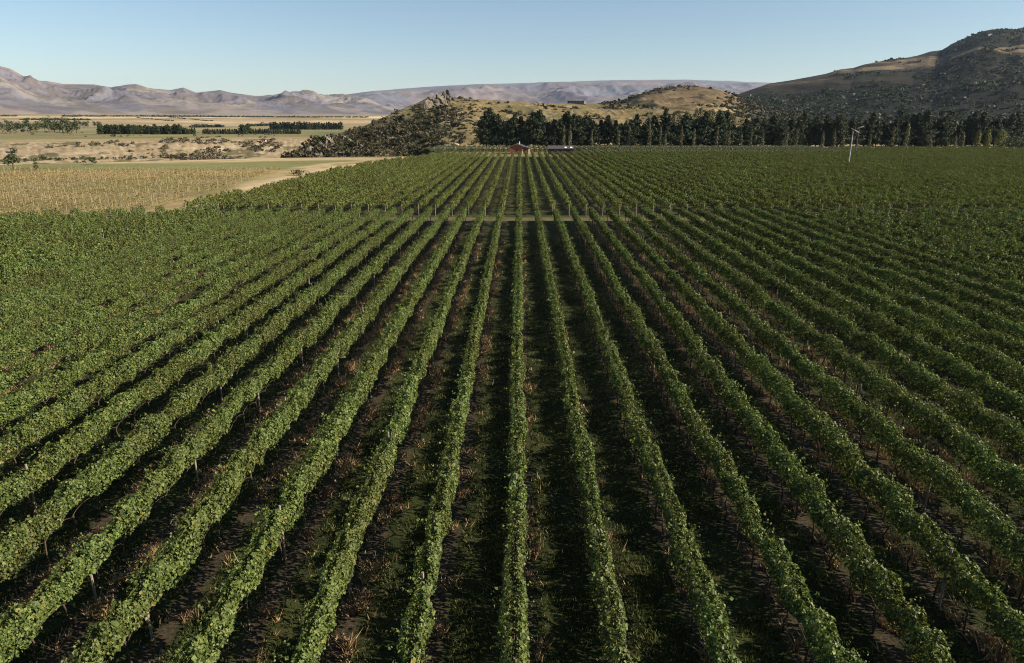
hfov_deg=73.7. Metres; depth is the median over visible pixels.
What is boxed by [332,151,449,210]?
vine row
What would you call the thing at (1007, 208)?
vine row
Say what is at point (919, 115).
pine tree
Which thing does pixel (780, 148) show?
young vine row
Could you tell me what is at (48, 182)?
young vine row
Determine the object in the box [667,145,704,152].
young vine row
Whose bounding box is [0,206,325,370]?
vine row
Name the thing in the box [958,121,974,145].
pine tree
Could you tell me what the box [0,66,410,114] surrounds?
mountains
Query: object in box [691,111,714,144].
pine tree
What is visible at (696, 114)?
larch tree
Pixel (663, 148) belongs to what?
young vine row
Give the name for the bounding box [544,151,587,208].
vine row
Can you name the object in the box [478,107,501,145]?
pine tree
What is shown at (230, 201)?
vine row
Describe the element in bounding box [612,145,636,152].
young vine row
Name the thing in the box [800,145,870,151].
young vine row
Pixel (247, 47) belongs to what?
sky
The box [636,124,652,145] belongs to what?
pine tree
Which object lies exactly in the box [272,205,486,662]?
vine row
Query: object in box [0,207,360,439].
vine row
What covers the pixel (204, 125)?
distant wood
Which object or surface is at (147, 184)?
young vine row
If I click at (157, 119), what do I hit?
distant wood
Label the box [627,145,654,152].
young vine row
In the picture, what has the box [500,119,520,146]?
pine tree
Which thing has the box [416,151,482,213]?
vine row
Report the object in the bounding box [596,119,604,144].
pine tree
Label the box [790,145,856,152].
young vine row
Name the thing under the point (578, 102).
house
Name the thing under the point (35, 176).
young vine row
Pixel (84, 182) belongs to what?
young vine row
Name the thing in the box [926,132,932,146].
slender tree
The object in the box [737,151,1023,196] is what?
vine row
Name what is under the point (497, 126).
pine tree
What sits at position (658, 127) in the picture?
pine tree
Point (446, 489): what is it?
vine row
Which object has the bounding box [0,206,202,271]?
vine row
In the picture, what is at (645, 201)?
vine row
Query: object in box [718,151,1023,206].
vine row
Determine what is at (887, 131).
pine tree
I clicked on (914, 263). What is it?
vine row
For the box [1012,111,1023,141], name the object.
pine tree
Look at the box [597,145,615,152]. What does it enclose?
young vine row
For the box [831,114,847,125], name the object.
pine tree
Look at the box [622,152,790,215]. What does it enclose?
vine row
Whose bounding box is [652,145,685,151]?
young vine row
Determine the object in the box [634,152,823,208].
vine row
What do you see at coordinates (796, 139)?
slender tree
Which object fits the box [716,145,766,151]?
young vine row
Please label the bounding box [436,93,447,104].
rock
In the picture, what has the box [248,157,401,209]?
vine row
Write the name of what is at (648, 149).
young vine row
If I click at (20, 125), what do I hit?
round tree
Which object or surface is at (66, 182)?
young vine row
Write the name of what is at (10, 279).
vine row
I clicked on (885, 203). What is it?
vine row
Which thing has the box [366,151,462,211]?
vine row
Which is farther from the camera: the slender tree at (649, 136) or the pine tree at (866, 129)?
the pine tree at (866, 129)
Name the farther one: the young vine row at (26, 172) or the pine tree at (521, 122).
the pine tree at (521, 122)
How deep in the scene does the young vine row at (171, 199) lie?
117.69 m
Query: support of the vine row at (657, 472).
on the vineyard ground at (298, 551)
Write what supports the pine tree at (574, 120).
on the ground at (27, 144)
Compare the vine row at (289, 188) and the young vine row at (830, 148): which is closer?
the vine row at (289, 188)
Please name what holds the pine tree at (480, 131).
on the ground at (27, 144)
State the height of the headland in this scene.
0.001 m
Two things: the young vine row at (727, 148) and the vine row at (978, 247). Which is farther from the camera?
the young vine row at (727, 148)
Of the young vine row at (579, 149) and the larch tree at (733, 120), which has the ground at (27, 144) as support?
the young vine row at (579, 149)
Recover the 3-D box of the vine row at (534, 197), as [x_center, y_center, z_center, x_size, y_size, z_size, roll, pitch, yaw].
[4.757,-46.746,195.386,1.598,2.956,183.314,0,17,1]
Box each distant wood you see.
[19,117,90,119]
[61,114,367,117]
[136,117,173,120]
[171,117,212,120]
[189,124,224,127]
[249,122,269,125]
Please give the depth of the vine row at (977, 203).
135.25 m
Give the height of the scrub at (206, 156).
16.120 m
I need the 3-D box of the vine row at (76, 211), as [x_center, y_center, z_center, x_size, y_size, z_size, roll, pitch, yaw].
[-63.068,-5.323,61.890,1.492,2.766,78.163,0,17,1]
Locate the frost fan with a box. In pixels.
[848,128,859,161]
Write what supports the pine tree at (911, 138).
on the ground at (27, 144)
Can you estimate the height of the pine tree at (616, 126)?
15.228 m
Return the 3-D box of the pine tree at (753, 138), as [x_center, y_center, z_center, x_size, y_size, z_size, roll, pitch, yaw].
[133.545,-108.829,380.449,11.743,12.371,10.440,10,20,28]
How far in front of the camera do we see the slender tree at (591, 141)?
369.91 m
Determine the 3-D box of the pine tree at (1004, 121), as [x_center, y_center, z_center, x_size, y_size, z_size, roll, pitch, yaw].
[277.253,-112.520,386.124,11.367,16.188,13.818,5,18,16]
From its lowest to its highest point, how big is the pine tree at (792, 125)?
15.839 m
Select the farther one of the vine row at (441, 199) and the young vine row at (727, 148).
the young vine row at (727, 148)
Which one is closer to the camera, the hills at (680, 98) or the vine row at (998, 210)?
the vine row at (998, 210)
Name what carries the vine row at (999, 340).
on the vineyard ground at (298, 551)
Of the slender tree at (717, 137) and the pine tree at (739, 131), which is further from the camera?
the pine tree at (739, 131)
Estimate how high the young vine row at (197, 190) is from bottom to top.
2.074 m
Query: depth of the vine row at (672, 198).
141.91 m
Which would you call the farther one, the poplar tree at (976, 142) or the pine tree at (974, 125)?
the pine tree at (974, 125)
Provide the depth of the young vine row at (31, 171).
188.12 m
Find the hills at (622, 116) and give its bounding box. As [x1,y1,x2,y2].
[302,98,750,156]
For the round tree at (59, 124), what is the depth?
766.06 m
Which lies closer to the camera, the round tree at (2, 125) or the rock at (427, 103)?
the rock at (427, 103)
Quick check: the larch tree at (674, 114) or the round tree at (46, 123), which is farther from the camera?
the round tree at (46, 123)
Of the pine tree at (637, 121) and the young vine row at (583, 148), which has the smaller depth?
the young vine row at (583, 148)
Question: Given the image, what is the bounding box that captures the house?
[567,101,585,103]
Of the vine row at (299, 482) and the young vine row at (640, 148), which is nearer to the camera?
the vine row at (299, 482)
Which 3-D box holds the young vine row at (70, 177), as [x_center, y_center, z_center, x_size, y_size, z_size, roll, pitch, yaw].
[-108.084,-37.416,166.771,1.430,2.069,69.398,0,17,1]
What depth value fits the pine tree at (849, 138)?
381.23 m
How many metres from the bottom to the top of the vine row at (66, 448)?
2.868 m
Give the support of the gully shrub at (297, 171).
on the ground at (27, 144)
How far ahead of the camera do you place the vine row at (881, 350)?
38.83 m
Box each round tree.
[0,122,6,132]
[3,152,21,170]
[4,124,16,131]
[7,121,22,128]
[15,122,26,128]
[25,123,36,133]
[39,117,45,129]
[41,115,53,132]
[47,122,58,131]
[51,118,66,133]
[61,116,70,132]
[64,121,74,132]
[71,120,79,133]
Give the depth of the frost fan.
216.58 m
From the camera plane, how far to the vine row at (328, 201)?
140.62 m
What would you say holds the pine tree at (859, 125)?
on the ground at (27, 144)
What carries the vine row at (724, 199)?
on the vineyard ground at (526, 208)
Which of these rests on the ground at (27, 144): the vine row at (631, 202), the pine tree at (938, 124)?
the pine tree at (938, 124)
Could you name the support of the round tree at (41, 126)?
on the ground at (27, 144)
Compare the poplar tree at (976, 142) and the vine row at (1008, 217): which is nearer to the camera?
the vine row at (1008, 217)
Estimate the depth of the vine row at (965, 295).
60.92 m
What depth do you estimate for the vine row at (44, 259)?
70.18 m
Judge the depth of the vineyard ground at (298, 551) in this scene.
27.82 m
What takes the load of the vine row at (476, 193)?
on the vineyard ground at (526, 208)
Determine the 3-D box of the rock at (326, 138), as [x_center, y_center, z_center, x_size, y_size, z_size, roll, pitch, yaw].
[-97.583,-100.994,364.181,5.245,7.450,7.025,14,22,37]
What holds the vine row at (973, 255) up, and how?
on the vineyard ground at (298, 551)
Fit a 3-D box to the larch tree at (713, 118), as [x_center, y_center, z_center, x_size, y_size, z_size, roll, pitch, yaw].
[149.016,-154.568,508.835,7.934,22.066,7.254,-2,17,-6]
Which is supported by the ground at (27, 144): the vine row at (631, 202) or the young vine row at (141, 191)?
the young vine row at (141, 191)
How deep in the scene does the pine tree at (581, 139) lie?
374.87 m
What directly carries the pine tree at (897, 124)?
on the ground at (27, 144)
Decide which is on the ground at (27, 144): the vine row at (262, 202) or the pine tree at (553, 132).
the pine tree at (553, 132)
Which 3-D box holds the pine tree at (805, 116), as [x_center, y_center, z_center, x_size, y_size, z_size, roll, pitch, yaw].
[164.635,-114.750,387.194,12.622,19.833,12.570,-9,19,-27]
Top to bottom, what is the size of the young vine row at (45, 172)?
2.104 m
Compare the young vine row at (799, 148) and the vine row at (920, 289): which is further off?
the young vine row at (799, 148)
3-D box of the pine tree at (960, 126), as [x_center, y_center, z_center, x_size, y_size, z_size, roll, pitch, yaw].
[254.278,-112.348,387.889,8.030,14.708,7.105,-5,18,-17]
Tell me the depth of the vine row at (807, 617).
24.54 m
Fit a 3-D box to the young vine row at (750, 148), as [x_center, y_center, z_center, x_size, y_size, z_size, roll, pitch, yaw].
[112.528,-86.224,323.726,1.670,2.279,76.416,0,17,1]
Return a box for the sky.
[0,0,1023,95]
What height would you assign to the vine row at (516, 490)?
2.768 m
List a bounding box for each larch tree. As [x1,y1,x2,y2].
[671,112,676,124]
[675,113,681,124]
[693,108,698,122]
[698,108,703,119]
[710,109,715,123]
[732,115,736,127]
[737,106,745,127]
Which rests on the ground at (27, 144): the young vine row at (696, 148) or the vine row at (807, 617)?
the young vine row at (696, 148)
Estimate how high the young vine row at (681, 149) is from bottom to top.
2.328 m
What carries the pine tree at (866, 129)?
on the ground at (27, 144)
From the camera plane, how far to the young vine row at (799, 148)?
321.57 m
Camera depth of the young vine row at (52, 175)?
173.64 m
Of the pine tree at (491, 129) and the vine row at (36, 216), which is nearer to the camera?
the vine row at (36, 216)
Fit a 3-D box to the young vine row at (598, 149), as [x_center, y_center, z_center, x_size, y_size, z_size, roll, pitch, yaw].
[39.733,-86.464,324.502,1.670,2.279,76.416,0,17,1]
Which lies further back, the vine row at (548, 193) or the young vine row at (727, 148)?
the young vine row at (727, 148)
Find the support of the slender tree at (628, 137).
on the ground at (27, 144)
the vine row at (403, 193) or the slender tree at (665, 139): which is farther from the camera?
the slender tree at (665, 139)
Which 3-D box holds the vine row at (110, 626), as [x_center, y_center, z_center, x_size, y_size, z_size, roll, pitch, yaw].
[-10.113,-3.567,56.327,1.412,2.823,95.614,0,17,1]
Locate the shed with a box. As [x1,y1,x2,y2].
[547,146,573,153]
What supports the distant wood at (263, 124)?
on the ground at (27, 144)
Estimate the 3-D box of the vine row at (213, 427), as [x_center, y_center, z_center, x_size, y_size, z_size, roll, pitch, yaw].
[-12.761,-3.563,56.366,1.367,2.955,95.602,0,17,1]
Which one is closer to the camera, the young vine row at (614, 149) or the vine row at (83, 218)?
the vine row at (83, 218)
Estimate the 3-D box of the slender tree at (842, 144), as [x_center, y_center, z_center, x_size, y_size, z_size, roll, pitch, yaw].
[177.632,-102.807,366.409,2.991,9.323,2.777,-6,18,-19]
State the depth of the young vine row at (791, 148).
315.91 m
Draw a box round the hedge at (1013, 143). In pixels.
[995,135,1023,148]
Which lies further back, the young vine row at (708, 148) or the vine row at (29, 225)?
the young vine row at (708, 148)
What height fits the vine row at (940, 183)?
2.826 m
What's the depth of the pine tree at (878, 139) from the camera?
382.76 m
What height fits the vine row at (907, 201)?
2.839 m
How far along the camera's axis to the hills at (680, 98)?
908.58 m
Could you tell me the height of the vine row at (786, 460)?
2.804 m
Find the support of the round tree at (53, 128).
on the ground at (27, 144)
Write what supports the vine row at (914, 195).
on the vineyard ground at (526, 208)
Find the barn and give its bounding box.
[506,141,530,153]
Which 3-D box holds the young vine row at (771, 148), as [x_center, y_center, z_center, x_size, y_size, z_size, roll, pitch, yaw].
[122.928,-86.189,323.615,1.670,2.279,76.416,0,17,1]
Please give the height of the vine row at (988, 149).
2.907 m
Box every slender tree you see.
[562,125,565,144]
[568,124,571,145]
[589,130,593,145]
[627,125,630,145]
[646,123,651,145]
[658,126,661,145]
[663,132,666,144]
[679,126,683,145]
[692,128,695,145]
[714,125,719,144]
[726,131,730,145]
[748,128,752,145]
[760,130,764,145]
[784,126,788,144]
[794,129,798,144]
[820,131,824,146]
[830,129,835,146]
[840,135,844,146]
[868,134,871,146]
[890,126,895,147]
[903,123,910,146]
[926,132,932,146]
[952,135,957,147]
[958,133,965,146]
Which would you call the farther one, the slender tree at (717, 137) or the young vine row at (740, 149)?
the slender tree at (717, 137)
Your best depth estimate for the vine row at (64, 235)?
80.07 m
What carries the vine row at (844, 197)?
on the vineyard ground at (526, 208)
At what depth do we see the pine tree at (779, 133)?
378.66 m
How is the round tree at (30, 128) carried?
on the ground at (27, 144)
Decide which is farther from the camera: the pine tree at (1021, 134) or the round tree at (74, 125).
the round tree at (74, 125)
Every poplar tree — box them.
[971,130,981,147]
[983,129,991,146]
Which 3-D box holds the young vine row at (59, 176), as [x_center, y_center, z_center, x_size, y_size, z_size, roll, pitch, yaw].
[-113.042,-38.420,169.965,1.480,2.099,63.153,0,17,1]
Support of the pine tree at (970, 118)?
on the ground at (27, 144)
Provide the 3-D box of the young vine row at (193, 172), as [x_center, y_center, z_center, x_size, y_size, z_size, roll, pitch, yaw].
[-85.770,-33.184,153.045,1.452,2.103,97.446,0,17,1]
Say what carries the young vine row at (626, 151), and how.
on the ground at (27, 144)
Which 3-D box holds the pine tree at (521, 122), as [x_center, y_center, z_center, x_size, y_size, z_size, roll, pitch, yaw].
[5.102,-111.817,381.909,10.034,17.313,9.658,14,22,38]
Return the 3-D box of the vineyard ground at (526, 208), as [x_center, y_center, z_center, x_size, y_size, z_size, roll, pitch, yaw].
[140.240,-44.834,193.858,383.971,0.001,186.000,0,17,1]
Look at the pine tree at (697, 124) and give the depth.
376.82 m
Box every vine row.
[0,165,126,186]
[0,166,108,183]
[0,167,92,178]
[0,167,136,189]
[0,167,169,192]
[0,167,186,196]
[0,167,216,205]
[0,168,66,178]
[0,168,75,177]
[0,168,157,191]
[0,168,177,195]
[0,168,228,209]
[0,168,236,212]
[0,168,245,212]
[0,203,219,282]
[0,204,236,291]
[0,205,145,250]
[0,205,164,256]
[0,205,289,334]
[0,205,431,662]
[0,206,60,227]
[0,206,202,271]
[0,206,254,303]
[0,206,307,350]
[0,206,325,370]
[0,206,344,397]
[0,206,396,530]
[0,207,81,233]
[0,207,124,244]
[0,207,183,262]
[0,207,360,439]
[0,208,271,315]
[0,208,379,470]
[0,208,413,593]
[0,209,102,237]
[0,210,38,222]
[1,167,41,174]
[1,167,84,180]
[1,167,191,198]
[1,168,59,174]
[1,168,102,182]
[1,168,150,192]
[1,169,203,204]
[2,167,254,214]
[2,168,199,201]
[3,167,118,182]
[3,168,142,189]
[3,212,15,219]
[9,168,262,215]
[36,167,272,214]
[61,167,280,214]
[61,206,449,662]
[76,174,256,214]
[89,181,235,212]
[111,194,188,211]
[169,206,466,662]
[183,170,326,207]
[199,166,341,208]
[218,160,371,208]
[235,158,386,209]
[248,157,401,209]
[266,155,413,207]
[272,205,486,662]
[283,153,424,206]
[300,152,434,208]
[316,151,443,207]
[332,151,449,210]
[349,150,456,207]
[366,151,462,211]
[382,151,469,211]
[385,207,504,662]
[400,151,475,209]
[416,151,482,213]
[433,151,488,215]
[449,151,494,209]
[465,151,501,212]
[482,152,507,215]
[490,207,533,662]
[498,151,513,209]
[516,151,522,207]
[525,151,537,210]
[531,151,555,215]
[534,206,644,662]
[537,151,571,209]
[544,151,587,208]
[550,151,605,215]
[552,207,741,662]
[557,151,622,214]
[563,151,638,212]
[569,206,869,662]
[570,151,656,208]
[573,145,587,152]
[576,152,672,210]
[577,145,593,152]
[582,145,599,152]
[583,151,688,208]
[587,145,603,152]
[589,151,705,209]
[589,206,955,662]
[596,151,723,207]
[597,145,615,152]
[602,145,624,152]
[602,151,738,207]
[605,206,1023,662]
[607,145,630,152]
[609,151,756,208]
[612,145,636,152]
[615,151,773,208]
[617,145,640,152]
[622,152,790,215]
[622,206,1023,600]
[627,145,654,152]
[628,151,806,208]
[632,145,659,151]
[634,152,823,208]
[637,145,666,152]
[641,151,840,210]
[641,207,1023,516]
[642,145,673,151]
[647,145,679,152]
[647,151,857,208]
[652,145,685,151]
[655,151,874,210]
[657,145,691,152]
[660,151,891,211]
[660,208,1023,478]
[663,145,697,151]
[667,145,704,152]
[667,151,907,211]
[673,145,710,151]
[674,151,925,209]
[677,145,716,151]
[678,207,1023,433]
[680,151,942,208]
[681,145,722,152]
[686,145,729,151]
[686,151,959,210]
[691,145,734,152]
[692,151,975,208]
[696,145,739,151]
[696,206,1023,390]
[700,151,992,214]
[701,145,747,151]
[706,145,753,151]
[707,152,1010,209]
[712,151,1023,208]
[713,145,759,151]
[713,206,1023,362]
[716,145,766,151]
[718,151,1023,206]
[722,145,771,152]
[725,151,1023,202]
[726,145,776,152]
[731,151,1023,198]
[731,205,1023,343]
[732,145,782,151]
[736,145,790,151]
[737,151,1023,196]
[740,145,796,151]
[747,145,802,151]
[749,208,1023,326]
[750,145,809,151]
[757,145,814,151]
[760,145,820,151]
[766,145,828,151]
[767,206,1023,308]
[770,145,833,152]
[776,145,839,151]
[780,145,845,152]
[784,208,1023,294]
[786,145,853,151]
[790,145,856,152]
[796,145,865,152]
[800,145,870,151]
[803,206,1023,286]
[819,208,1023,279]
[834,146,1022,163]
[838,207,1023,267]
[844,152,1022,171]
[851,146,1020,160]
[851,152,1023,170]
[857,205,1023,259]
[875,205,1023,251]
[892,208,1023,246]
[911,207,1023,242]
[930,204,1023,234]
[944,146,1022,152]
[947,206,1023,228]
[953,146,1023,151]
[964,208,1023,224]
[983,207,1023,221]
[1002,205,1023,217]
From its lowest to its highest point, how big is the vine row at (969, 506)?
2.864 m
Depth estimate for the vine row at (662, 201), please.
141.56 m
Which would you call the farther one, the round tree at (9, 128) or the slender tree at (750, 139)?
the round tree at (9, 128)
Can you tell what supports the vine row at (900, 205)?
on the vineyard ground at (526, 208)
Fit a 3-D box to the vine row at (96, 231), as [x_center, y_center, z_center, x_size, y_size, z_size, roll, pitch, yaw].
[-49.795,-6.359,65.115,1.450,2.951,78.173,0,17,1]
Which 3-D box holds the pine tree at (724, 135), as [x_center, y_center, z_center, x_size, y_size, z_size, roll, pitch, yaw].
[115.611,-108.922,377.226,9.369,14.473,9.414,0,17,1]
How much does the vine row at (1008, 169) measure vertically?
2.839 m
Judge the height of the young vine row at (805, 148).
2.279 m
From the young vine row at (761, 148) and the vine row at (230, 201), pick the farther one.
the young vine row at (761, 148)
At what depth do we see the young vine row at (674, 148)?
320.97 m
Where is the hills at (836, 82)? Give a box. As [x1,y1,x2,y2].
[737,28,1023,124]
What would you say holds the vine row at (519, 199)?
on the vineyard ground at (526, 208)
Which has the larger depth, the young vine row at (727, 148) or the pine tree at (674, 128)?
the pine tree at (674, 128)
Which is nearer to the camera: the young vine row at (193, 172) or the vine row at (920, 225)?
the vine row at (920, 225)
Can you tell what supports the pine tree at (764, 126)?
on the ground at (27, 144)
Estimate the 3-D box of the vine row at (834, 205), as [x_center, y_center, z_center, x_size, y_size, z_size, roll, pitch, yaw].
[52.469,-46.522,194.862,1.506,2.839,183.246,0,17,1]
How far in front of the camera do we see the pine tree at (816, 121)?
384.50 m
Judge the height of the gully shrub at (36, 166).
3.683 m
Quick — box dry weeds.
[0,239,1023,662]
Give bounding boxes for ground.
[0,114,1014,223]
[0,221,1023,662]
[189,157,1019,217]
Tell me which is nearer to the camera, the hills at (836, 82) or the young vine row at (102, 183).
the young vine row at (102, 183)
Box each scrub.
[6,129,282,162]
[280,97,753,157]
[597,85,802,123]
[737,27,1023,125]
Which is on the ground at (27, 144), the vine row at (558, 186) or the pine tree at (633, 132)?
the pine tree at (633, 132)
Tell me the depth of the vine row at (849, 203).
138.29 m
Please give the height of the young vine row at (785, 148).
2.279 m
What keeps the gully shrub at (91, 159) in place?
on the ground at (27, 144)
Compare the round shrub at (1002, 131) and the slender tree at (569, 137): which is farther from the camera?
the slender tree at (569, 137)
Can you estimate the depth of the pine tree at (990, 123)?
387.38 m
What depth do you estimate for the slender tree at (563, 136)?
370.00 m
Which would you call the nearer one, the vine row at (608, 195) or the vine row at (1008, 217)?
the vine row at (1008, 217)
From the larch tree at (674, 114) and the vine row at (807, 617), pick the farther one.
the larch tree at (674, 114)
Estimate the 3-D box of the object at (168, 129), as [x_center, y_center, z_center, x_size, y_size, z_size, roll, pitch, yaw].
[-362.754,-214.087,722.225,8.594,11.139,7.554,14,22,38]
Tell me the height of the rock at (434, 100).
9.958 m
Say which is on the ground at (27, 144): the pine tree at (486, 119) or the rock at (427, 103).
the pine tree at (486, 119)
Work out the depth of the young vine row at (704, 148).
313.16 m
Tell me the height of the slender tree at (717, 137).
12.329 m
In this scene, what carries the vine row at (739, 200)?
on the vineyard ground at (526, 208)
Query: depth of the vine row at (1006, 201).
139.97 m
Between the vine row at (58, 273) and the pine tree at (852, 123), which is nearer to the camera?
the vine row at (58, 273)
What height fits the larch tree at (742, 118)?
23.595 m
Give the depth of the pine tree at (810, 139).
384.90 m
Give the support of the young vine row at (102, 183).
on the ground at (27, 144)
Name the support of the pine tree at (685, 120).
on the ground at (27, 144)
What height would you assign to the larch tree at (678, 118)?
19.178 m
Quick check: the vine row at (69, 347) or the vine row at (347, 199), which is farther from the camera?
the vine row at (347, 199)
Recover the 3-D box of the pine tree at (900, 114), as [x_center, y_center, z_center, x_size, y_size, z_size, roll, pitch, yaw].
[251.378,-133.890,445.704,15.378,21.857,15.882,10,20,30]
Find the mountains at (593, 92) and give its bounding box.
[346,80,769,105]
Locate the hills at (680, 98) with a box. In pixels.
[609,86,800,126]
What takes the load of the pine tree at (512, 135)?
on the ground at (27, 144)
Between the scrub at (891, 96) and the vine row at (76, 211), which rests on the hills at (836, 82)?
the scrub at (891, 96)
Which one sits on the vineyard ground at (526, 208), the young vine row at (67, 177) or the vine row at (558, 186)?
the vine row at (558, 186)
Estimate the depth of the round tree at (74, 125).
765.57 m
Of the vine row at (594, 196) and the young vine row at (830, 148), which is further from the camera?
the young vine row at (830, 148)
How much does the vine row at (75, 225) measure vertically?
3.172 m
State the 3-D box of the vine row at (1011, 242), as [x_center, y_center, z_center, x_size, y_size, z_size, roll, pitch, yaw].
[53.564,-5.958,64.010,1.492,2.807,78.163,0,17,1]
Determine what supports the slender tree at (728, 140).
on the ground at (27, 144)
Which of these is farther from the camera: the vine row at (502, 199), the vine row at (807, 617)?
the vine row at (502, 199)
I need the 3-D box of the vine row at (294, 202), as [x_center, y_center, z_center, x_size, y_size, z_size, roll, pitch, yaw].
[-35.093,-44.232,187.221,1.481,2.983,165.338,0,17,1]
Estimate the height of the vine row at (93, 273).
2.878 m
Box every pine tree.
[472,116,491,144]
[477,110,493,146]
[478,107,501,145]
[488,121,501,145]
[491,113,506,144]
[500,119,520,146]
[504,113,521,144]
[506,117,518,144]
[515,123,531,145]
[517,116,525,142]
[520,111,545,144]
[529,109,551,145]
[542,120,553,146]
[544,118,562,145]
[554,118,572,145]
[557,111,577,145]
[564,114,585,145]
[572,116,588,145]
[574,115,595,145]
[582,121,604,145]
[585,118,597,145]
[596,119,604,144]
[598,114,613,145]
[608,120,622,144]
[618,120,634,145]
[626,122,642,145]
[632,113,642,145]
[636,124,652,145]
[647,115,664,144]
[651,124,662,145]
[653,109,678,145]
[668,121,676,144]
[673,123,684,145]
[675,113,698,145]
[683,115,697,145]
[686,118,705,145]
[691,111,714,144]
[708,112,728,145]
[714,122,728,144]
[719,111,737,144]
[729,123,740,145]
[734,126,746,145]
[741,118,750,144]
[741,126,759,144]
[749,117,768,145]
[759,117,770,144]
[764,114,780,145]
[764,124,774,144]
[771,122,792,145]
[785,118,800,145]
[788,115,811,145]
[799,111,813,144]
[802,123,817,145]
[811,115,826,145]
[812,124,828,146]
[819,121,832,146]
[820,127,835,145]
[822,114,832,128]
[824,114,850,146]
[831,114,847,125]
[837,121,852,144]
[846,116,862,146]
[848,120,865,145]
[858,124,868,145]
[860,111,884,145]
[872,120,882,146]
[878,122,890,146]
[879,123,900,146]
[883,118,903,145]
[893,109,906,122]
[897,122,911,145]
[899,121,916,145]
[901,114,910,121]
[905,113,919,146]
[912,109,940,146]
[912,112,928,144]
[925,121,942,146]
[933,122,943,145]
[936,115,956,146]
[945,108,960,146]
[953,121,964,145]
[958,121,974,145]
[961,115,977,145]
[964,119,986,145]
[971,111,980,119]
[975,111,996,143]
[987,117,1007,145]
[988,117,998,145]
[992,118,1010,146]
[1006,112,1021,141]
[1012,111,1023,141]
[1012,122,1023,145]
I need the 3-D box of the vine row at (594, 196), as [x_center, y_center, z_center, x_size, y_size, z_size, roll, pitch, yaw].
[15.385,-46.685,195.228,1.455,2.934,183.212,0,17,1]
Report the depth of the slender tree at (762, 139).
365.74 m
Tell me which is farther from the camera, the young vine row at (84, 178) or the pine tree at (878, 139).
the pine tree at (878, 139)
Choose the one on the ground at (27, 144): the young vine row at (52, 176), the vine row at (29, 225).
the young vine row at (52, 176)
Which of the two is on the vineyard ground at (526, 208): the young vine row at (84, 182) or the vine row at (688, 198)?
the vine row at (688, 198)
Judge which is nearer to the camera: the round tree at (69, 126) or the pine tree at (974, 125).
the pine tree at (974, 125)
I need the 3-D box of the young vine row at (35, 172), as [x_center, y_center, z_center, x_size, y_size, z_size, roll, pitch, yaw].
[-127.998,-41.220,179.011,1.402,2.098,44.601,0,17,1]
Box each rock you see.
[324,135,334,145]
[419,98,432,109]
[427,96,438,106]
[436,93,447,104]
[442,91,450,102]
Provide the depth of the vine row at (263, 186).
134.56 m
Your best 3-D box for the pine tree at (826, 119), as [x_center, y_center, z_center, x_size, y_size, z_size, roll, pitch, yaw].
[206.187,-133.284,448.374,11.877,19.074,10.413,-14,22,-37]
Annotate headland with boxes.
[178,217,1022,220]
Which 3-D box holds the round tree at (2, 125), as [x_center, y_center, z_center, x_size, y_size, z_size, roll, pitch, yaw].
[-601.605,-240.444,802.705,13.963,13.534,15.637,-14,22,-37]
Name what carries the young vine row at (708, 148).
on the ground at (27, 144)
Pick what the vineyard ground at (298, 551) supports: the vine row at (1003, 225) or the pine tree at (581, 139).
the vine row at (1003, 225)
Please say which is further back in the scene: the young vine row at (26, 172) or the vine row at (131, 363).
the young vine row at (26, 172)
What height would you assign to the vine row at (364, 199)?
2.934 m
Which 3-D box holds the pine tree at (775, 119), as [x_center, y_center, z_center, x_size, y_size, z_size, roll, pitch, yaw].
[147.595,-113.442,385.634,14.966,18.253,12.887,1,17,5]
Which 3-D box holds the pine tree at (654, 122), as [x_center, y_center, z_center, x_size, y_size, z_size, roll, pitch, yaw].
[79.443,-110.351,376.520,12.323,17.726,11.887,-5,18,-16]
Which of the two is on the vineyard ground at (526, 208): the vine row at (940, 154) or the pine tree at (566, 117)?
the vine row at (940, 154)
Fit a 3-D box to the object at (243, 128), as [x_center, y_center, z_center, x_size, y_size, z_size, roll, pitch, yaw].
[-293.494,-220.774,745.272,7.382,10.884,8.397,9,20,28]
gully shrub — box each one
[32,159,38,168]
[38,155,47,160]
[89,157,96,162]
[288,169,308,175]
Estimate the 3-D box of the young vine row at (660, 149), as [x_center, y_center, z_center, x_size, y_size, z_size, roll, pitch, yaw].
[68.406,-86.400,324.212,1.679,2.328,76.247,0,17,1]
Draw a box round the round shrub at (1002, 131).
[992,129,1007,146]
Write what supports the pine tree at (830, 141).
on the ground at (27, 144)
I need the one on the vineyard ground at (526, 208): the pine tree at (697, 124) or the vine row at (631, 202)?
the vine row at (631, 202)
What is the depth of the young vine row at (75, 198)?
131.02 m
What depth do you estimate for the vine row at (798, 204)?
140.41 m
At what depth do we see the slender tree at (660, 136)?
365.77 m
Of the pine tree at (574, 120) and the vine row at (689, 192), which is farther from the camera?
the pine tree at (574, 120)
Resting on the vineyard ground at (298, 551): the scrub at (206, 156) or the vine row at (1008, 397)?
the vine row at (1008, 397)

